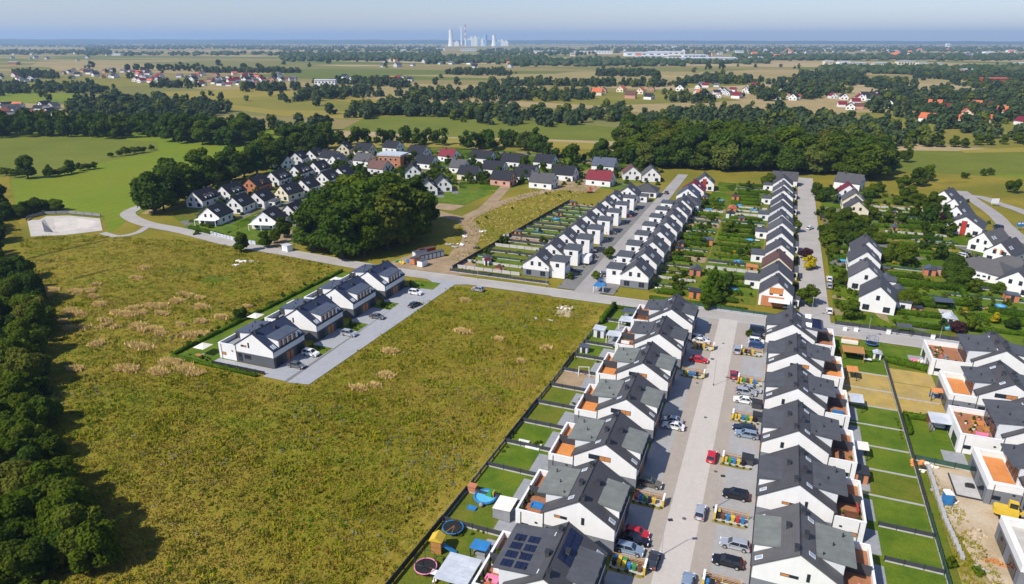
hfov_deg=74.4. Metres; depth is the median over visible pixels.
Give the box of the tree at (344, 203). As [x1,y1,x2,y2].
[330,198,357,236]
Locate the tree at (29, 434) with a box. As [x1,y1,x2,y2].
[7,422,47,456]
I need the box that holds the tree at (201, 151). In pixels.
[183,147,212,169]
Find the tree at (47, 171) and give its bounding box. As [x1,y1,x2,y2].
[42,164,54,177]
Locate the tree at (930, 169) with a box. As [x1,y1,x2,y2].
[924,164,936,178]
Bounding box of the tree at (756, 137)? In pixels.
[739,133,764,145]
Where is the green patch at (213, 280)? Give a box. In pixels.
[200,275,228,282]
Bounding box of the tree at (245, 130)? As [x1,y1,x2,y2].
[229,117,253,143]
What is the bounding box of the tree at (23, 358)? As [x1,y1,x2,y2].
[2,346,46,379]
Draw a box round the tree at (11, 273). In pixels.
[0,270,18,282]
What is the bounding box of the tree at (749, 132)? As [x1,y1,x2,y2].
[739,129,759,135]
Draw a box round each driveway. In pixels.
[238,211,255,216]
[264,284,421,380]
[272,229,292,247]
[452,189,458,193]
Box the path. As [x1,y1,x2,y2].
[99,227,148,236]
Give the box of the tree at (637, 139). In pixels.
[623,133,646,156]
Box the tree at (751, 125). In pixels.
[740,121,758,131]
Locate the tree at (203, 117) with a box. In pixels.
[192,113,209,120]
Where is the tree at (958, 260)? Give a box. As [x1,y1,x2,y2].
[942,254,968,266]
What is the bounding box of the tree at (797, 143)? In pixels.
[785,138,808,171]
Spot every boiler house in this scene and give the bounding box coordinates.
[466,39,470,45]
[473,36,477,45]
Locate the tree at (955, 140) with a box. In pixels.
[949,135,959,145]
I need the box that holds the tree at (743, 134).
[737,131,747,149]
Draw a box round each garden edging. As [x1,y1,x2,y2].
[843,369,887,376]
[843,384,891,392]
[848,402,897,410]
[849,421,902,430]
[862,492,924,506]
[869,445,909,453]
[869,468,916,477]
[897,397,939,404]
[948,473,956,495]
[957,494,981,500]
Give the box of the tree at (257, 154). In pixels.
[243,141,270,174]
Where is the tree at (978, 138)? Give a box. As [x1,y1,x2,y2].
[973,134,984,144]
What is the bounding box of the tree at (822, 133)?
[816,129,831,137]
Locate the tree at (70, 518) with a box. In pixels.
[49,502,106,564]
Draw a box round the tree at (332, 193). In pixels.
[330,183,349,200]
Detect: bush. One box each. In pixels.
[0,167,10,174]
[0,201,15,215]
[0,204,11,218]
[7,169,18,177]
[11,201,31,216]
[25,200,38,214]
[29,197,42,213]
[39,199,50,210]
[48,199,64,210]
[52,169,61,174]
[57,165,70,173]
[75,162,84,168]
[83,163,90,168]
[90,162,97,167]
[115,150,122,155]
[120,146,131,153]
[130,147,139,152]
[137,146,146,152]
[818,227,840,244]
[823,211,841,221]
[825,242,840,255]
[828,219,839,227]
[834,221,852,237]
[840,206,858,221]
[847,216,865,230]
[849,231,860,238]
[858,228,871,236]
[859,214,871,227]
[862,183,879,197]
[862,200,874,214]
[866,226,878,235]
[870,207,882,219]
[873,232,887,242]
[876,182,885,191]
[880,210,895,222]
[881,248,896,261]
[887,241,905,255]
[892,195,904,204]
[896,175,911,187]
[897,246,919,265]
[899,189,915,201]
[900,243,910,249]
[908,185,917,191]
[910,193,926,203]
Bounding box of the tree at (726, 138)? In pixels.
[708,129,742,158]
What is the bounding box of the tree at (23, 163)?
[14,154,36,178]
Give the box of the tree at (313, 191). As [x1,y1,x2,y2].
[305,186,336,201]
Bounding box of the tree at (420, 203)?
[404,186,432,239]
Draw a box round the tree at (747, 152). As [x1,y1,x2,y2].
[738,138,758,169]
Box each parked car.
[287,360,305,369]
[301,347,319,356]
[340,328,357,336]
[369,312,385,319]
[407,301,421,307]
[408,288,422,295]
[471,286,484,291]
[615,538,644,557]
[619,530,649,546]
[624,524,649,537]
[638,475,662,489]
[647,549,661,570]
[660,415,683,423]
[661,420,684,431]
[681,571,695,583]
[689,355,708,363]
[692,333,707,339]
[692,337,709,344]
[694,503,707,520]
[706,449,717,463]
[711,553,743,570]
[719,536,750,552]
[722,487,749,502]
[730,370,737,378]
[732,422,756,429]
[733,345,740,354]
[733,395,751,404]
[734,428,758,439]
[735,386,756,396]
[740,383,761,393]
[748,336,763,343]
[748,340,763,348]
[750,324,764,334]
[750,333,764,339]
[826,276,832,281]
[826,282,832,288]
[826,307,832,314]
[959,251,972,256]
[992,224,1003,228]
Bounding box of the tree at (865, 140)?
[852,134,890,175]
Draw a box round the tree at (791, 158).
[776,146,805,171]
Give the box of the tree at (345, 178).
[335,173,362,185]
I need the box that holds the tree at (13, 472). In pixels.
[0,459,55,495]
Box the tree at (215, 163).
[197,155,225,185]
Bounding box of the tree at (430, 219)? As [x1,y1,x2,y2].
[414,188,432,221]
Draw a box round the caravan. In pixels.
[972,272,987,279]
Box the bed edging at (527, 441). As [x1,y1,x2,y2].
[519,439,541,450]
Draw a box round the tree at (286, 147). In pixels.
[276,137,293,156]
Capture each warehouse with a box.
[461,49,475,50]
[595,51,612,53]
[623,52,669,55]
[635,55,662,58]
[647,51,684,54]
[664,57,737,59]
[681,54,706,56]
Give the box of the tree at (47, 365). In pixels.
[32,352,51,375]
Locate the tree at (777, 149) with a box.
[772,146,785,169]
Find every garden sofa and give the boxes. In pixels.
[473,549,487,556]
[485,573,498,583]
[530,501,543,509]
[832,409,843,414]
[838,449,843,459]
[844,510,858,519]
[928,422,934,430]
[933,423,945,428]
[971,419,983,425]
[975,431,988,436]
[982,426,989,431]
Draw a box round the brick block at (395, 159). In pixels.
[377,150,408,167]
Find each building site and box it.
[926,463,990,583]
[932,467,1023,583]
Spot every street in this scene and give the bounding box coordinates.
[573,174,687,294]
[798,177,830,325]
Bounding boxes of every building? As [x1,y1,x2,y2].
[8,62,20,64]
[314,79,336,85]
[822,60,833,64]
[836,61,851,64]
[871,62,886,64]
[895,61,915,64]
[979,77,1022,80]
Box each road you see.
[120,206,957,346]
[288,277,471,383]
[957,191,1023,243]
[960,194,1023,214]
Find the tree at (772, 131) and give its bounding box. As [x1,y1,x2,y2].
[769,124,781,139]
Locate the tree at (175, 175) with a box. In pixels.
[157,166,191,204]
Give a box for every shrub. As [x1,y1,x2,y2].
[946,556,958,568]
[971,565,985,577]
[1002,298,1011,305]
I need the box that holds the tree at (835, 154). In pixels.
[825,147,845,173]
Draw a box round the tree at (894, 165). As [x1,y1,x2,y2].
[887,147,901,171]
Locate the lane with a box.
[651,318,737,583]
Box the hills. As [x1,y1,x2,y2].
[0,39,1023,44]
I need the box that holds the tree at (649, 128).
[641,123,659,136]
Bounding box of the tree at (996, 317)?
[990,312,1000,321]
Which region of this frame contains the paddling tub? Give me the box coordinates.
[467,504,477,510]
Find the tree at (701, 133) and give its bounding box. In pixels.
[688,125,708,143]
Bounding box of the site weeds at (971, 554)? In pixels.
[926,467,1002,583]
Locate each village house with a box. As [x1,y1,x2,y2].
[0,104,14,107]
[11,102,25,107]
[27,75,36,79]
[36,100,50,104]
[47,102,60,108]
[74,72,81,75]
[91,72,99,76]
[111,73,119,77]
[137,77,146,82]
[155,73,164,77]
[188,76,197,80]
[206,77,214,81]
[212,72,219,76]
[216,80,224,85]
[226,78,235,82]
[242,77,251,80]
[258,76,266,81]
[268,76,275,81]
[341,74,348,78]
[393,62,401,66]
[591,88,603,95]
[616,85,626,91]
[624,90,636,98]
[636,87,645,93]
[643,93,654,99]
[676,84,685,90]
[702,82,708,86]
[720,87,727,93]
[725,90,732,95]
[729,87,736,91]
[731,92,742,98]
[789,93,799,99]
[827,92,837,98]
[837,101,846,106]
[839,93,848,99]
[846,102,855,109]
[849,98,860,103]
[854,93,864,100]
[854,103,863,108]
[918,112,935,122]
[928,99,942,102]
[960,108,971,113]
[1013,116,1023,124]
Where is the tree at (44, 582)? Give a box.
[18,580,59,583]
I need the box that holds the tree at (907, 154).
[899,147,913,161]
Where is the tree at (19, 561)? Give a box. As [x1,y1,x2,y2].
[0,539,46,583]
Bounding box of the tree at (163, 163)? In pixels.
[152,157,177,172]
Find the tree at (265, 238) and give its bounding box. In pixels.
[257,230,271,246]
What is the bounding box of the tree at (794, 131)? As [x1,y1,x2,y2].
[777,124,806,141]
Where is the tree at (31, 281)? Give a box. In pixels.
[18,273,46,298]
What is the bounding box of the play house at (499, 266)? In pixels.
[495,264,503,269]
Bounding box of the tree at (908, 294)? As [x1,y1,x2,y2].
[898,288,921,308]
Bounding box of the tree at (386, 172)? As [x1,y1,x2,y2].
[376,170,397,176]
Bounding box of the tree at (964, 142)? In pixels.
[960,138,970,147]
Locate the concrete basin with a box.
[27,215,101,236]
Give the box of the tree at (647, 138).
[643,134,652,141]
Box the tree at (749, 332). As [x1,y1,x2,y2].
[745,329,753,336]
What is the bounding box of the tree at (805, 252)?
[797,247,813,256]
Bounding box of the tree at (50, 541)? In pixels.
[24,527,64,569]
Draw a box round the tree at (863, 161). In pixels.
[844,143,882,175]
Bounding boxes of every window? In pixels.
[238,353,242,360]
[554,514,566,519]
[588,454,610,462]
[611,408,630,415]
[629,371,646,377]
[780,572,798,579]
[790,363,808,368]
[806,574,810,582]
[851,283,857,288]
[862,304,868,309]
[882,307,889,312]
[992,495,1000,500]
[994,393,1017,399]
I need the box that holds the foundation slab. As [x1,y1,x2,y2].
[950,474,980,498]
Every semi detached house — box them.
[218,315,305,368]
[264,293,343,340]
[304,275,376,317]
[339,260,404,299]
[471,521,608,583]
[515,458,632,555]
[548,411,650,491]
[574,372,665,441]
[595,341,677,401]
[615,315,689,368]
[631,294,698,341]
[749,502,875,583]
[753,444,866,541]
[758,399,857,478]
[762,363,849,428]
[763,307,835,355]
[764,333,843,388]
[920,330,1023,375]
[935,360,1023,410]
[945,397,1023,454]
[968,443,1023,510]
[994,515,1023,583]
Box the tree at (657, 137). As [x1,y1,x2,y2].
[650,130,672,146]
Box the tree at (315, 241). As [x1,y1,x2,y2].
[307,210,329,250]
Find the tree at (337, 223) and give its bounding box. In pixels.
[318,204,363,257]
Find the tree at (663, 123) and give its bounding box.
[654,119,674,129]
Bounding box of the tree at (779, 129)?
[773,125,789,141]
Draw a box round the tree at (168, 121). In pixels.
[158,112,179,140]
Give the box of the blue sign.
[1016,222,1023,226]
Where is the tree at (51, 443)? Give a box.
[37,429,67,457]
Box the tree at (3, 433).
[0,430,9,437]
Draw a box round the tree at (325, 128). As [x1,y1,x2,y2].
[314,121,337,144]
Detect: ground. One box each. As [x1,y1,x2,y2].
[0,44,1023,213]
[16,213,145,237]
[110,145,1023,342]
[171,147,628,248]
[395,308,970,583]
[709,182,793,210]
[821,187,983,336]
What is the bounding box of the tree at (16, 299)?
[8,293,44,314]
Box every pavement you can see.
[557,202,652,289]
[600,283,619,294]
[699,307,958,342]
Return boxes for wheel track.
[363,328,587,583]
[375,319,599,583]
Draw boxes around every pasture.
[0,92,80,102]
[9,126,333,182]
[27,77,157,87]
[162,89,525,118]
[212,96,350,110]
[512,89,741,105]
[683,78,771,87]
[857,111,1023,147]
[976,174,1023,177]
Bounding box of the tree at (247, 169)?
[234,150,254,177]
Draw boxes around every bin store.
[742,452,753,466]
[752,398,762,409]
[752,410,761,422]
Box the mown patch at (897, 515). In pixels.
[879,505,916,526]
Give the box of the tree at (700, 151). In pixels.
[686,143,710,168]
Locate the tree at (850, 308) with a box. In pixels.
[840,299,863,318]
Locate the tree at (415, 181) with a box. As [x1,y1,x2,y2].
[407,174,439,219]
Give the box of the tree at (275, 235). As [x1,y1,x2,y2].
[268,228,280,242]
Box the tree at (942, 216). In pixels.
[939,212,951,219]
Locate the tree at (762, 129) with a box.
[758,126,770,133]
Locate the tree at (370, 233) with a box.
[348,207,385,256]
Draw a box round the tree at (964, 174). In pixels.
[961,172,969,177]
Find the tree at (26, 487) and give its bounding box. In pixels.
[7,483,36,493]
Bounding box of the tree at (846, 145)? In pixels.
[833,139,854,169]
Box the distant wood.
[0,59,1023,148]
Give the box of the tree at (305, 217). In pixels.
[289,199,330,248]
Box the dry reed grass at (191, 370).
[45,264,552,391]
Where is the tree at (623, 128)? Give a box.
[617,122,638,145]
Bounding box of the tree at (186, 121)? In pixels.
[177,113,196,136]
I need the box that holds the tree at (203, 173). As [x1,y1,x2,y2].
[188,155,216,189]
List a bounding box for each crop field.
[0,136,158,179]
[11,145,245,232]
[329,137,594,148]
[342,114,615,140]
[892,150,1023,174]
[960,147,1023,152]
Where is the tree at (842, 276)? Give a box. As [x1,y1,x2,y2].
[836,270,847,283]
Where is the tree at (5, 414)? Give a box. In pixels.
[0,410,14,419]
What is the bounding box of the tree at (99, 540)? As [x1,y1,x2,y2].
[66,519,123,574]
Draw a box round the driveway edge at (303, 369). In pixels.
[285,307,394,381]
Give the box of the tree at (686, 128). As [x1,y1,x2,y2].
[682,124,700,131]
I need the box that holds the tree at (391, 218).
[372,197,410,249]
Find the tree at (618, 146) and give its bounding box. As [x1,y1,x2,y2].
[608,139,624,159]
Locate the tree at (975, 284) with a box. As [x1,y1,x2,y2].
[965,278,983,291]
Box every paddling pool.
[473,488,496,504]
[994,303,1006,307]
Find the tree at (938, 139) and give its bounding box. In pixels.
[933,134,945,146]
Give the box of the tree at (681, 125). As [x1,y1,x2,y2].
[673,119,691,129]
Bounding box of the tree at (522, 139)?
[515,131,531,149]
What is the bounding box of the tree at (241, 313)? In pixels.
[232,307,246,318]
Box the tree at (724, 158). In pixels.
[709,142,744,169]
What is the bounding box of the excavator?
[992,499,1023,518]
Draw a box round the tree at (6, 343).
[0,337,32,373]
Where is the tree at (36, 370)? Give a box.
[20,366,42,386]
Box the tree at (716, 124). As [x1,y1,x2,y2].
[708,119,723,131]
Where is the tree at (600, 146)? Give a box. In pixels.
[593,138,611,157]
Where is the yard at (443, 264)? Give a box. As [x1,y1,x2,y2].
[391,254,463,274]
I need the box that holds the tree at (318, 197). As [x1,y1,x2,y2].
[301,192,331,207]
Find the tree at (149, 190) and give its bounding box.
[128,171,173,213]
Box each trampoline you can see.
[414,550,436,574]
[442,520,463,534]
[865,335,878,345]
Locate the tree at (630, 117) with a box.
[620,113,643,122]
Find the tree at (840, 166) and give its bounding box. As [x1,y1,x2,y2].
[835,147,855,172]
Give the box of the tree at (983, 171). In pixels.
[980,168,988,174]
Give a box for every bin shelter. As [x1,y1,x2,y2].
[609,552,647,575]
[632,488,665,507]
[681,367,705,377]
[692,340,714,350]
[702,569,741,583]
[713,504,748,526]
[722,450,751,467]
[732,408,758,423]
[737,373,762,385]
[741,345,762,356]
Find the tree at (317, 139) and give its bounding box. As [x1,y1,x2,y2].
[303,123,328,149]
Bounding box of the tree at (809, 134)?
[799,133,817,143]
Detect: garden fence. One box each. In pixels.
[29,212,44,217]
[43,210,67,213]
[68,211,100,216]
[210,231,222,237]
[211,360,264,374]
[223,234,234,239]
[385,515,441,583]
[442,485,466,516]
[442,516,500,536]
[450,268,548,284]
[452,231,513,268]
[457,264,519,275]
[466,461,486,489]
[467,259,522,267]
[467,487,519,504]
[477,254,525,260]
[486,439,504,460]
[487,461,536,476]
[489,248,532,255]
[495,243,538,249]
[505,416,521,438]
[505,438,550,451]
[508,239,546,245]
[511,234,552,240]
[518,199,569,229]
[522,230,557,235]
[522,398,536,417]
[522,417,563,429]
[526,225,564,231]
[533,222,569,226]
[537,383,550,398]
[537,399,575,410]
[539,218,574,222]
[546,215,577,218]
[550,367,562,382]
[550,382,585,391]
[552,211,583,215]
[558,208,586,211]
[562,366,595,375]
[563,204,592,208]
[563,352,573,366]
[574,353,603,360]
[584,340,613,347]
[605,318,626,323]
[653,282,689,287]
[657,275,695,281]
[661,269,688,274]
[664,262,689,267]
[674,246,707,251]
[684,227,715,232]
[689,219,718,223]
[690,302,773,315]
[691,216,720,219]
[699,209,723,212]
[705,265,757,272]
[708,259,758,267]
[723,219,764,224]
[727,208,757,212]
[729,205,766,209]
[735,213,757,216]
[835,321,958,341]
[873,205,922,210]
[877,521,934,538]
[881,265,921,271]
[883,355,929,515]
[884,555,945,574]
[885,230,948,236]
[911,238,953,242]
[915,455,970,470]
[928,510,951,583]
[944,292,1023,302]
[951,304,1023,310]
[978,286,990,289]
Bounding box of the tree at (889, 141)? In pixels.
[878,137,899,162]
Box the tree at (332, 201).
[328,199,337,204]
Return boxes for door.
[276,355,283,366]
[297,342,303,353]
[319,329,325,339]
[336,318,342,328]
[355,307,360,316]
[370,298,374,307]
[387,289,390,298]
[399,281,403,289]
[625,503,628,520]
[858,475,863,483]
[941,393,945,406]
[945,496,953,504]
[951,430,956,447]
[970,459,976,478]
[977,476,984,497]
[997,530,1005,555]
[1006,554,1016,579]
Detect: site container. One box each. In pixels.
[409,256,419,264]
[412,249,426,255]
[417,246,435,251]
[417,249,443,258]
[417,258,427,266]
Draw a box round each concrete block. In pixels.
[935,494,941,499]
[937,500,942,506]
[938,505,945,512]
[941,511,946,518]
[943,517,949,524]
[946,523,952,531]
[949,530,955,538]
[952,537,958,544]
[955,543,961,551]
[958,550,964,559]
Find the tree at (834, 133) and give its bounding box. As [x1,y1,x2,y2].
[828,131,847,138]
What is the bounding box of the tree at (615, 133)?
[611,122,626,141]
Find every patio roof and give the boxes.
[433,552,481,583]
[469,538,491,558]
[492,495,517,522]
[593,282,605,291]
[606,330,621,339]
[618,316,631,328]
[622,308,635,312]
[840,345,864,361]
[845,365,858,380]
[848,393,863,412]
[854,440,869,460]
[895,322,912,336]
[925,411,951,432]
[929,387,943,400]
[932,297,954,310]
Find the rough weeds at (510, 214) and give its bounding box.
[450,183,595,261]
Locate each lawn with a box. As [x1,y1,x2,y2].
[172,205,202,211]
[176,271,351,362]
[182,217,247,227]
[196,222,237,234]
[229,227,275,241]
[234,212,256,217]
[251,205,281,211]
[281,198,306,205]
[308,345,331,356]
[340,321,367,330]
[373,301,398,309]
[406,280,439,289]
[435,189,495,204]
[448,493,515,531]
[450,177,486,182]
[475,256,522,265]
[475,263,522,274]
[475,466,533,496]
[481,252,529,258]
[490,246,536,253]
[491,443,548,469]
[501,242,542,247]
[509,237,549,242]
[509,422,561,445]
[519,184,564,192]
[522,233,555,237]
[523,228,560,233]
[526,403,573,423]
[530,224,564,228]
[537,220,572,224]
[541,386,583,404]
[543,216,576,220]
[549,213,579,217]
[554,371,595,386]
[558,210,585,213]
[561,206,589,209]
[566,203,594,206]
[566,357,601,370]
[577,345,614,356]
[588,332,614,347]
[600,182,627,189]
[601,321,629,330]
[608,311,633,323]
[616,175,649,182]
[648,285,688,296]
[654,278,696,287]
[656,271,698,281]
[660,265,701,271]
[665,259,704,268]
[667,254,706,262]
[670,248,708,256]
[675,243,710,251]
[682,230,716,236]
[685,226,717,232]
[687,222,719,227]
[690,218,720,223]
[697,282,756,296]
[699,275,744,282]
[702,268,744,275]
[706,262,759,272]
[707,256,760,266]
[709,250,750,256]
[712,245,749,250]
[714,240,762,248]
[716,235,763,243]
[717,230,759,238]
[722,218,766,224]
[722,293,755,304]
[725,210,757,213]
[729,203,768,209]
[834,338,886,375]
[842,386,896,409]
[843,370,891,391]
[848,403,902,429]
[849,422,908,451]
[862,469,923,504]
[863,494,931,531]
[864,446,915,476]
[866,524,941,568]
[870,203,922,207]
[872,558,945,583]
[877,207,923,211]
[880,260,923,268]
[880,268,931,279]
[881,344,920,359]
[882,227,943,234]
[884,232,952,240]
[887,238,959,249]
[887,314,963,332]
[889,368,934,387]
[893,382,941,403]
[897,398,945,413]
[903,286,940,295]
[909,419,951,442]
[909,436,963,459]
[917,247,960,251]
[923,307,948,312]
[932,276,986,282]
[940,288,1023,299]
[947,295,1023,309]
[949,305,1023,318]
[957,316,1023,331]
[965,329,1023,345]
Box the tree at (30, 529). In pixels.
[18,519,41,540]
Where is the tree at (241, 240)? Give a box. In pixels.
[233,231,249,251]
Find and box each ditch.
[26,239,106,259]
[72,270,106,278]
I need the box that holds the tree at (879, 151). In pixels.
[867,143,895,178]
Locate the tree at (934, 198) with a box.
[922,191,945,208]
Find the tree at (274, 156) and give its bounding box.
[263,140,282,168]
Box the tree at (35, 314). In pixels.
[21,302,56,331]
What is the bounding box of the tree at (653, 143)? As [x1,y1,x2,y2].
[645,141,658,164]
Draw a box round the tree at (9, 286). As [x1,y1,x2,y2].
[0,276,20,298]
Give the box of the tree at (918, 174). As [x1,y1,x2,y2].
[910,167,928,185]
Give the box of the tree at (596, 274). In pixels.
[591,270,600,278]
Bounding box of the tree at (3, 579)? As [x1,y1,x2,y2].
[0,571,10,583]
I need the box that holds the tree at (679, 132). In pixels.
[672,129,683,134]
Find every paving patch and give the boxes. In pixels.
[736,447,754,458]
[747,369,761,393]
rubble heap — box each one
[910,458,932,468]
[924,461,939,468]
[966,526,987,541]
[983,558,1006,567]
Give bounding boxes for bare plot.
[435,203,463,210]
[558,175,601,191]
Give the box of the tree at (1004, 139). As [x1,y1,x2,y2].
[998,134,1008,143]
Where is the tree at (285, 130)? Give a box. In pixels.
[278,122,302,145]
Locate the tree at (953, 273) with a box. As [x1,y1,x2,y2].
[941,263,976,284]
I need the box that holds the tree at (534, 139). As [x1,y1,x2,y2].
[527,126,542,151]
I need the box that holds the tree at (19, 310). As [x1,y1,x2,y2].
[12,296,57,321]
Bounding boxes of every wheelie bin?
[611,557,616,565]
[617,559,621,566]
[622,560,626,567]
[627,561,631,569]
[632,563,636,570]
[637,564,641,572]
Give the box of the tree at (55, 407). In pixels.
[28,395,64,421]
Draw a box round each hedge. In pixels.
[170,340,198,353]
[170,354,257,376]
[187,225,222,233]
[195,329,220,342]
[219,318,242,331]
[242,309,261,321]
[260,299,279,311]
[279,291,297,302]
[296,283,313,293]
[312,276,328,285]
[327,269,343,277]
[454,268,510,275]
[599,301,616,323]
[615,305,636,308]
[649,295,747,309]
[657,287,682,295]
[672,255,690,261]
[675,250,703,256]
[680,234,702,240]
[683,240,708,246]
[687,230,707,236]
[699,210,718,216]
[699,286,741,294]
[700,205,718,208]
[702,201,723,205]
[705,279,750,287]
[707,271,744,279]
[716,242,759,248]
[717,237,750,242]
[717,254,750,259]
[719,232,754,238]
[720,246,750,253]
[720,296,737,303]
[729,216,762,220]
[729,228,751,232]
[731,200,760,205]
[734,223,757,228]
[737,194,758,197]
[738,191,758,195]
[739,188,769,193]
[739,197,760,201]
[740,183,762,186]
[832,254,846,259]
[834,345,882,358]
[837,244,848,250]
[871,221,919,228]
[883,218,929,224]
[883,355,927,371]
[884,270,922,279]
[887,233,943,239]
[893,223,939,230]
[895,307,942,318]
[895,319,944,330]
[896,278,967,291]
[898,241,948,248]
[902,410,913,434]
[904,411,926,420]
[916,248,959,254]
[916,294,968,306]
[919,301,946,308]
[958,286,968,298]
[971,325,1023,336]
[979,313,1023,326]
[982,282,993,287]
[988,305,1023,316]
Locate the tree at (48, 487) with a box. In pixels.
[33,476,97,516]
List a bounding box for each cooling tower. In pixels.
[448,30,453,45]
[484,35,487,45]
[491,35,495,45]
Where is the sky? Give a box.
[0,0,1023,40]
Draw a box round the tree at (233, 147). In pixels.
[222,145,238,151]
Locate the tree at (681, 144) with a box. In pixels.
[667,131,696,167]
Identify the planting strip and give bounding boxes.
[606,566,640,578]
[630,500,659,509]
[711,519,744,529]
[720,463,748,470]
[730,419,756,425]
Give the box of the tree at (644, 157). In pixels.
[635,142,654,166]
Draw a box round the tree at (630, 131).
[623,128,643,144]
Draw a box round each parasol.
[193,342,212,354]
[247,313,263,318]
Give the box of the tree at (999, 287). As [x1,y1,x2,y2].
[991,281,1007,293]
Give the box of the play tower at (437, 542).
[429,525,459,554]
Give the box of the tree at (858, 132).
[846,129,863,137]
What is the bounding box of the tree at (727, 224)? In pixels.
[721,219,736,231]
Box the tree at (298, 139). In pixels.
[288,132,309,152]
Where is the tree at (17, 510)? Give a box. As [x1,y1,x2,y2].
[0,488,45,538]
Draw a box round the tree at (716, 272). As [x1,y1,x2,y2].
[706,265,718,283]
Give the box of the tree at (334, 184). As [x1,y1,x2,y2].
[319,180,340,188]
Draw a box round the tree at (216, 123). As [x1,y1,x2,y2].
[205,116,228,136]
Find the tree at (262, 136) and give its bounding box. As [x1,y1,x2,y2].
[250,131,275,146]
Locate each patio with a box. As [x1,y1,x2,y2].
[215,358,272,373]
[476,538,495,565]
[494,508,515,531]
[513,478,531,499]
[529,453,547,471]
[544,431,559,447]
[557,411,573,425]
[569,393,582,405]
[580,377,594,387]
[590,362,600,371]
[599,348,614,357]
[607,336,617,345]
[614,324,629,330]
[848,425,861,440]
[849,406,857,420]
[856,449,865,464]
[861,479,870,491]
[862,528,881,555]
[863,498,875,521]
[873,564,886,583]
[907,355,920,359]
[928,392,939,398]
[938,309,952,312]
[940,449,967,464]
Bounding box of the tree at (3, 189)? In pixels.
[0,184,8,201]
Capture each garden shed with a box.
[482,254,491,260]
[484,257,490,265]
[514,229,522,234]
[556,211,563,215]
[570,200,576,205]
[579,342,589,353]
[593,324,606,337]
[675,246,683,250]
[676,240,684,246]
[689,264,701,276]
[689,287,701,298]
[703,237,713,245]
[726,210,735,217]
[728,205,736,211]
[731,194,739,199]
[738,216,744,220]
[746,263,757,270]
[854,464,869,484]
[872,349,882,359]
[881,266,890,272]
[890,224,898,230]
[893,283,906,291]
[912,305,923,310]
[922,264,937,275]
[935,265,942,275]
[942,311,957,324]
[1002,290,1020,302]
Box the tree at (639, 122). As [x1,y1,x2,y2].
[633,120,643,132]
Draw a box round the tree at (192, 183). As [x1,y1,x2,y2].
[174,162,198,196]
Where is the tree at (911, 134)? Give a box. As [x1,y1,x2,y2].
[907,129,916,138]
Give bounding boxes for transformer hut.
[281,243,292,251]
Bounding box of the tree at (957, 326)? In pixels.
[949,320,966,333]
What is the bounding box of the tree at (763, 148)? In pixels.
[750,135,777,170]
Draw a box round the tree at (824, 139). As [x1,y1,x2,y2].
[816,136,830,149]
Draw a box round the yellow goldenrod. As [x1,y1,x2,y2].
[3,218,594,583]
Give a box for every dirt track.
[439,211,470,220]
[441,178,616,274]
[477,186,510,210]
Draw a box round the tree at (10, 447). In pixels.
[0,437,24,460]
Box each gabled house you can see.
[185,186,220,207]
[194,201,233,225]
[217,180,246,200]
[225,192,255,213]
[242,174,272,192]
[248,205,287,230]
[250,187,280,208]
[267,168,291,185]
[272,155,295,168]
[274,181,304,201]
[282,199,301,221]
[289,162,313,177]
[290,149,308,164]
[298,175,320,194]
[306,147,321,161]
[309,159,330,175]
[315,168,338,185]
[318,149,339,160]
[327,153,352,166]
[335,141,353,154]
[335,164,355,174]
[352,152,377,166]
[353,142,376,154]
[367,159,393,173]
[382,140,404,151]
[404,161,420,178]
[406,144,431,155]
[414,154,439,169]
[422,176,437,194]
[434,173,451,191]
[437,147,461,160]
[448,158,470,172]
[456,164,482,180]
[469,149,496,163]
[482,159,508,173]
[489,169,516,186]
[500,152,526,166]
[514,166,534,181]
[519,163,539,171]
[522,248,570,278]
[528,171,558,189]
[533,153,558,168]
[537,237,583,265]
[551,164,578,180]
[551,227,594,253]
[567,218,604,243]
[575,210,613,234]
[585,169,615,186]
[585,202,621,225]
[591,156,618,170]
[594,196,629,217]
[603,189,637,210]
[606,256,654,289]
[616,245,661,275]
[620,183,648,202]
[621,163,640,179]
[626,234,668,263]
[634,225,674,251]
[636,180,659,197]
[641,164,660,181]
[642,216,680,241]
[649,208,686,232]
[655,201,690,224]
[660,195,694,216]
[676,184,700,198]
[676,192,701,211]
[682,179,706,198]
[696,172,714,190]
[744,260,793,288]
[750,237,794,262]
[755,216,794,238]
[758,200,793,220]
[758,273,799,307]
[761,186,793,203]
[761,248,798,279]
[763,174,792,191]
[766,226,798,252]
[768,209,797,228]
[770,193,797,214]
[772,170,798,186]
[772,180,796,199]
[833,172,866,191]
[835,181,858,200]
[840,188,864,208]
[843,196,869,214]
[845,243,881,270]
[847,257,896,289]
[848,234,882,259]
[858,275,912,315]
[938,187,959,204]
[942,195,969,210]
[946,211,987,235]
[947,202,974,216]
[965,253,1014,282]
[967,227,1008,252]
[983,236,1023,258]
[994,252,1023,267]
[995,264,1023,296]
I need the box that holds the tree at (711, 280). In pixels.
[707,270,715,291]
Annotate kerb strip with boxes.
[299,251,958,343]
[553,296,921,347]
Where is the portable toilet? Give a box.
[941,489,954,505]
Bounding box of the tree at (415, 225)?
[372,181,424,243]
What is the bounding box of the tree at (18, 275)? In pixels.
[12,272,25,282]
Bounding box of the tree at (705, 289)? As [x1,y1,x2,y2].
[699,280,710,301]
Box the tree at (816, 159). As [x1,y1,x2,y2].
[803,145,828,173]
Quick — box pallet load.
[965,482,974,488]
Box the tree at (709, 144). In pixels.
[700,140,712,166]
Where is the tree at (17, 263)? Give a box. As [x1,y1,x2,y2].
[0,255,29,275]
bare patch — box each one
[249,270,297,282]
[557,305,572,316]
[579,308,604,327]
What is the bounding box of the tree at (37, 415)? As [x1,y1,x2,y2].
[14,402,49,429]
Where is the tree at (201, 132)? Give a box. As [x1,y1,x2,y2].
[191,120,211,144]

